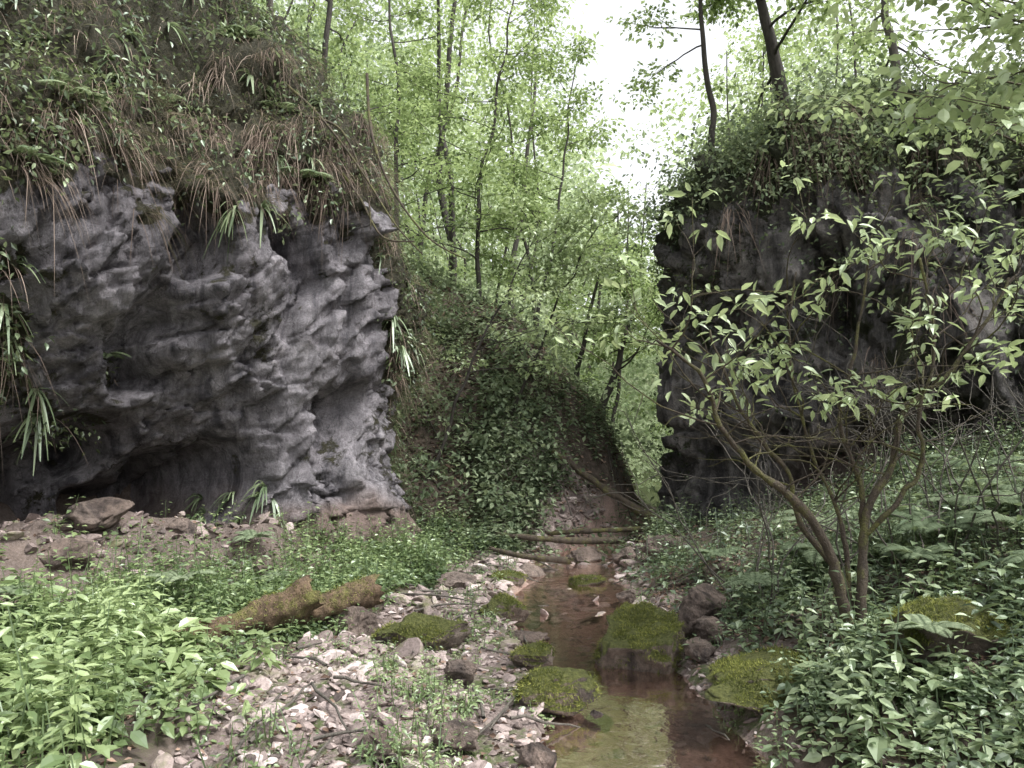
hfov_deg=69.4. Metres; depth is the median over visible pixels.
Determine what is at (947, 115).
maple tree
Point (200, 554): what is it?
boulder
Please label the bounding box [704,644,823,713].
mossy boulder
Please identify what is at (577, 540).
fallen log
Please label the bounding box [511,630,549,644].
boulder
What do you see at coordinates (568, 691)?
mossy boulder
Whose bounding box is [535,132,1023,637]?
shrub tree
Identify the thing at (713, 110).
cliff top tree
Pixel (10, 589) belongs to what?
fern
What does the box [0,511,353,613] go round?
rock debris
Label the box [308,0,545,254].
beech tree
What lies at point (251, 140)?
dry grass
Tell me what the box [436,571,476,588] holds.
boulder
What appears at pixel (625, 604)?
mossy boulder
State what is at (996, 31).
cliff top tree
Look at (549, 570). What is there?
boulder
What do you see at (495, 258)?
leaning tree
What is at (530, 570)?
boulder
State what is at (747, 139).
cliff shrubs
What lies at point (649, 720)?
stream water
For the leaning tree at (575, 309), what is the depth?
18.93 m
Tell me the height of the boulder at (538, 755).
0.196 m
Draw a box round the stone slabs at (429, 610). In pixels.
[385,446,668,625]
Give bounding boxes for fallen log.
[488,546,573,564]
[495,532,619,544]
[544,526,659,534]
[551,448,678,525]
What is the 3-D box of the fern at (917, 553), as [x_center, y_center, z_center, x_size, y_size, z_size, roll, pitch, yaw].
[2.883,1.211,5.364,0.615,0.119,0.630,0,-6,0]
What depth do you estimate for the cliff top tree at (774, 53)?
13.61 m
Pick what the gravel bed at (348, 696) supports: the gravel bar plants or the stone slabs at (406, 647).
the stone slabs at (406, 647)
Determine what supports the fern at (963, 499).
on the slope herbs at (970, 687)
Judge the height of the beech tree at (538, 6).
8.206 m
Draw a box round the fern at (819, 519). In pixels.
[770,510,872,529]
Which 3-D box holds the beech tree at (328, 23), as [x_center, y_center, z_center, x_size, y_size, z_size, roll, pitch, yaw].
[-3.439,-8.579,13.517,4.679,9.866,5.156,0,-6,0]
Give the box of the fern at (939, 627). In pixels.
[883,614,972,637]
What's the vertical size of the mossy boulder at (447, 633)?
0.358 m
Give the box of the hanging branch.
[286,73,465,259]
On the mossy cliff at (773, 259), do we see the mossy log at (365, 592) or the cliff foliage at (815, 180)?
the cliff foliage at (815, 180)
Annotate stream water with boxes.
[513,538,777,767]
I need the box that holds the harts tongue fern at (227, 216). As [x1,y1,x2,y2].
[0,0,431,537]
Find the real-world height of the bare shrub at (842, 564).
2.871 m
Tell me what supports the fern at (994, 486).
on the ground at (18, 558)
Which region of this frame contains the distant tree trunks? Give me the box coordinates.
[284,0,856,409]
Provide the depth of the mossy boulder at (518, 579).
9.22 m
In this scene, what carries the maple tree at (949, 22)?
on the ground at (18, 558)
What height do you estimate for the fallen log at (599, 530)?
0.174 m
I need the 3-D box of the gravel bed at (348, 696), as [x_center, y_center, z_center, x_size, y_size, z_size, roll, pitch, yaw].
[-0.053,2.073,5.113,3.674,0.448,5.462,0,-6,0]
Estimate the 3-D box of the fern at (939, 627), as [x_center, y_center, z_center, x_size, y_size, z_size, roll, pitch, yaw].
[2.331,1.333,4.076,0.405,0.075,0.410,5,-7,-38]
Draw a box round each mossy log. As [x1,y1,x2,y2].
[146,575,323,641]
[277,573,384,631]
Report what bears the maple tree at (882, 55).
on the ground at (18, 558)
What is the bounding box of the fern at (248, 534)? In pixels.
[231,529,274,542]
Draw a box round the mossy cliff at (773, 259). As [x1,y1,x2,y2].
[653,64,1023,525]
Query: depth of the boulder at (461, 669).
5.07 m
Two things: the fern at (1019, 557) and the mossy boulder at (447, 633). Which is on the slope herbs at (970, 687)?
the fern at (1019, 557)
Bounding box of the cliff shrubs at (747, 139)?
[616,37,1023,351]
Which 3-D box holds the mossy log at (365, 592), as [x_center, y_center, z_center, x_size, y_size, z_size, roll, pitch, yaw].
[-1.581,1.893,6.421,1.025,0.428,0.362,4,-7,-34]
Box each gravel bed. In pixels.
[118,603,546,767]
[174,596,805,767]
[387,418,665,614]
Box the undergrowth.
[383,182,673,511]
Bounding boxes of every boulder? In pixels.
[38,536,97,570]
[59,497,134,532]
[165,517,197,534]
[185,553,214,574]
[249,556,299,583]
[326,606,379,637]
[354,728,391,762]
[370,612,470,650]
[432,718,479,751]
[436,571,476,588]
[443,659,476,684]
[477,592,530,622]
[487,568,527,586]
[508,638,556,668]
[510,662,601,716]
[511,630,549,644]
[517,742,556,767]
[520,562,545,577]
[542,568,558,571]
[566,546,606,561]
[568,573,606,585]
[590,709,603,715]
[592,599,684,673]
[612,546,635,564]
[616,589,640,603]
[621,602,633,608]
[641,534,684,560]
[677,583,726,638]
[683,637,715,663]
[694,615,729,643]
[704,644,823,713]
[877,594,1020,667]
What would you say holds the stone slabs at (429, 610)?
on the gravel bed at (434, 599)
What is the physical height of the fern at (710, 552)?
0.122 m
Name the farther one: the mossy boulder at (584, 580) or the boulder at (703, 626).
the mossy boulder at (584, 580)
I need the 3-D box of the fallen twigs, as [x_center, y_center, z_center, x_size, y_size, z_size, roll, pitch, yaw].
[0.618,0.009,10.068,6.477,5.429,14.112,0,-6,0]
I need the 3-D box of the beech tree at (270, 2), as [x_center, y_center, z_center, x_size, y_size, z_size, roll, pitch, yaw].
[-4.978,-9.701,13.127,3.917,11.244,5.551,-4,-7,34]
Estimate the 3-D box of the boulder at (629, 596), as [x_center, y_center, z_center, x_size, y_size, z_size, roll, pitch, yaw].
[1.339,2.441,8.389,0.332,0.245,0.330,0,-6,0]
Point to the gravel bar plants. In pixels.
(369, 749)
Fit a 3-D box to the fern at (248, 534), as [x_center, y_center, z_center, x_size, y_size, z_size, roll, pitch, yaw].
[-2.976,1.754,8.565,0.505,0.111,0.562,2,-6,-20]
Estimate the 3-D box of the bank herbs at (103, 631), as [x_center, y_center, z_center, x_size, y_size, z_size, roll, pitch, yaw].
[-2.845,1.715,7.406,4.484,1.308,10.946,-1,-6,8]
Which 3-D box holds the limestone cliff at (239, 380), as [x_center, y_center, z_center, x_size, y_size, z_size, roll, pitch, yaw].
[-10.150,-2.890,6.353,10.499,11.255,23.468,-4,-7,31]
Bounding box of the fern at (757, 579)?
[723,571,792,587]
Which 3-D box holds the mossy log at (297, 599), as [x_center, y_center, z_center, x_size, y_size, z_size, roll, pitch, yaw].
[-2.195,1.827,5.871,1.389,0.516,0.371,3,-7,-29]
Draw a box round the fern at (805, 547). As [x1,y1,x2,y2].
[777,539,855,563]
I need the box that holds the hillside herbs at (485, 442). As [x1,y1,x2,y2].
[387,246,725,562]
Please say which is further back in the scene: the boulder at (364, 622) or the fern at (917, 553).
the boulder at (364, 622)
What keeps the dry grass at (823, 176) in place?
on the mossy cliff at (773, 259)
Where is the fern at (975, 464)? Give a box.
[919,454,1023,471]
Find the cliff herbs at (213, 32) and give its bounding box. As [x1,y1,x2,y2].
[0,0,447,526]
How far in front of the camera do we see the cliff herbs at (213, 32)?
9.11 m
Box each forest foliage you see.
[251,0,885,458]
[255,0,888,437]
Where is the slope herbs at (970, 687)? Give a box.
[617,405,1023,767]
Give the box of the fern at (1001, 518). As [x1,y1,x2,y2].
[955,508,1023,529]
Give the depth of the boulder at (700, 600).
6.30 m
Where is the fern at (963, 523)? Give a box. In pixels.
[873,509,1003,538]
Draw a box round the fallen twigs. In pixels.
[160,300,1023,767]
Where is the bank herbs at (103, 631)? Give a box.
[0,494,511,767]
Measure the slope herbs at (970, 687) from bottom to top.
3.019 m
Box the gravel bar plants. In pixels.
[187,546,799,767]
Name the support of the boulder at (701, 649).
on the ground at (18, 558)
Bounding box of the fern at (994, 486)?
[929,476,1023,493]
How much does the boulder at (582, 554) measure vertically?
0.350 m
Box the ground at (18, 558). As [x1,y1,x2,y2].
[0,234,1023,767]
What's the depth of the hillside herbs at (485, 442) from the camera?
13.80 m
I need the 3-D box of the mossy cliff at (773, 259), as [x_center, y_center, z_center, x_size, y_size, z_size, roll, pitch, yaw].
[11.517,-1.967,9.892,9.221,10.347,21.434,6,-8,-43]
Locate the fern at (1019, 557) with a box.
[1001,550,1023,564]
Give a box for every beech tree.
[251,0,273,15]
[299,0,431,142]
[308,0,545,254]
[363,0,614,303]
[440,30,638,340]
[551,188,663,438]
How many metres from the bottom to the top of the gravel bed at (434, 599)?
2.642 m
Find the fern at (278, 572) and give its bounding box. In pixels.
[252,570,299,579]
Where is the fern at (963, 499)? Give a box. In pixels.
[908,490,1023,507]
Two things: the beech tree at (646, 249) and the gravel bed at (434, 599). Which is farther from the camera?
the beech tree at (646, 249)
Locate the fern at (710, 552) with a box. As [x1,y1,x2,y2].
[688,546,744,557]
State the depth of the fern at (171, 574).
6.42 m
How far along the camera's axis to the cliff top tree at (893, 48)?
13.69 m
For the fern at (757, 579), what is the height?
0.090 m
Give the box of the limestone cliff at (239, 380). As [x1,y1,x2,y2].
[0,0,428,553]
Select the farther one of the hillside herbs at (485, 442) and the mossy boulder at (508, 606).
the hillside herbs at (485, 442)
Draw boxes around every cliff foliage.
[0,0,447,539]
[640,55,1023,478]
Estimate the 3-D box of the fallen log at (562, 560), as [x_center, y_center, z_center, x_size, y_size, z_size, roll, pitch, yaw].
[0.236,2.518,10.854,1.356,0.217,0.213,-2,-6,19]
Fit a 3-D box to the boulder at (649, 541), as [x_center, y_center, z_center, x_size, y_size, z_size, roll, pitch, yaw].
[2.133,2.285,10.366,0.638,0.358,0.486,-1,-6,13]
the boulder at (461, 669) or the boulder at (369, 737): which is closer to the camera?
the boulder at (369, 737)
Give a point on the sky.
(617, 61)
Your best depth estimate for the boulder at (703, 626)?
5.79 m
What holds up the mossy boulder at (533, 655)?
on the gravel bed at (348, 696)
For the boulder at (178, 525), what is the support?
on the ground at (18, 558)
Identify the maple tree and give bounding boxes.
[755,0,1023,147]
[789,0,1023,147]
[833,0,1023,182]
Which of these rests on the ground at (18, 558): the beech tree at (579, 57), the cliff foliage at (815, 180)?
the beech tree at (579, 57)
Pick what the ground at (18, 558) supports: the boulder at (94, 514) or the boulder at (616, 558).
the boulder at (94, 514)
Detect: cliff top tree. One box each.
[604,0,750,153]
[674,0,894,153]
[699,0,996,140]
[985,0,1023,51]
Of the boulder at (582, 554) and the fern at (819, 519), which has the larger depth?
the boulder at (582, 554)
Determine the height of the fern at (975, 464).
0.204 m
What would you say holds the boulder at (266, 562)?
on the ground at (18, 558)
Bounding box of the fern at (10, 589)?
[0,582,37,597]
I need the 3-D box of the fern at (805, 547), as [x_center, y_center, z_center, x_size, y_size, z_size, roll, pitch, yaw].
[2.669,1.449,6.506,0.947,0.142,0.748,5,-8,-42]
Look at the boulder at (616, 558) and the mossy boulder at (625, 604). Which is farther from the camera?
the boulder at (616, 558)
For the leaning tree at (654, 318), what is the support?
on the ground at (18, 558)
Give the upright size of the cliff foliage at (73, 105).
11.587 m
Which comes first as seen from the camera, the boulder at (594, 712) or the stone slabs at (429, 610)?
the boulder at (594, 712)
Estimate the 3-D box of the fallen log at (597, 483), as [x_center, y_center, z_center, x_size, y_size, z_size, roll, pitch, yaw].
[1.944,1.929,13.362,2.511,1.587,0.259,-2,-6,18]
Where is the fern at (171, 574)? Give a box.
[143,569,217,582]
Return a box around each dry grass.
[0,0,460,526]
[632,75,1023,432]
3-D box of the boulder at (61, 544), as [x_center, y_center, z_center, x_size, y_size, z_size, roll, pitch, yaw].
[-4.311,1.659,7.142,0.321,0.330,0.602,-4,-7,34]
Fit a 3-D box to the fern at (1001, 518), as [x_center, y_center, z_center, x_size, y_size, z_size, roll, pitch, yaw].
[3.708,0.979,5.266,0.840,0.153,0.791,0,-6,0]
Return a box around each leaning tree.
[454,163,555,326]
[531,233,658,386]
[573,259,664,409]
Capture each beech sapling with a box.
[427,187,629,477]
[502,174,666,419]
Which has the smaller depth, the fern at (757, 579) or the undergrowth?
the fern at (757, 579)
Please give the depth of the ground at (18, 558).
6.95 m
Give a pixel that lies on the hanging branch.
(318, 118)
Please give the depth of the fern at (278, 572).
7.41 m
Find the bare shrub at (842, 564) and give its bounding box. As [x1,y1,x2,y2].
[557,291,1023,612]
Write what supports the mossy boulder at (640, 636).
on the ground at (18, 558)
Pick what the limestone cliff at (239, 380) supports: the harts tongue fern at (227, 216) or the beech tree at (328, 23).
the harts tongue fern at (227, 216)
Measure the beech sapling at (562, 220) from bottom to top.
5.193 m
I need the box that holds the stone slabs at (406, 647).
[246,631,543,767]
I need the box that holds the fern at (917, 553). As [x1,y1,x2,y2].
[874,543,966,564]
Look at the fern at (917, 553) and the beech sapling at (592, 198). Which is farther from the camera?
the beech sapling at (592, 198)
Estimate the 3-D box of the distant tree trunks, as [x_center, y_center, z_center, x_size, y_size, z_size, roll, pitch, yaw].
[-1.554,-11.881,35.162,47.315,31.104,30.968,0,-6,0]
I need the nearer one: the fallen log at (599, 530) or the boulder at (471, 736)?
the boulder at (471, 736)
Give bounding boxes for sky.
[256,0,1023,348]

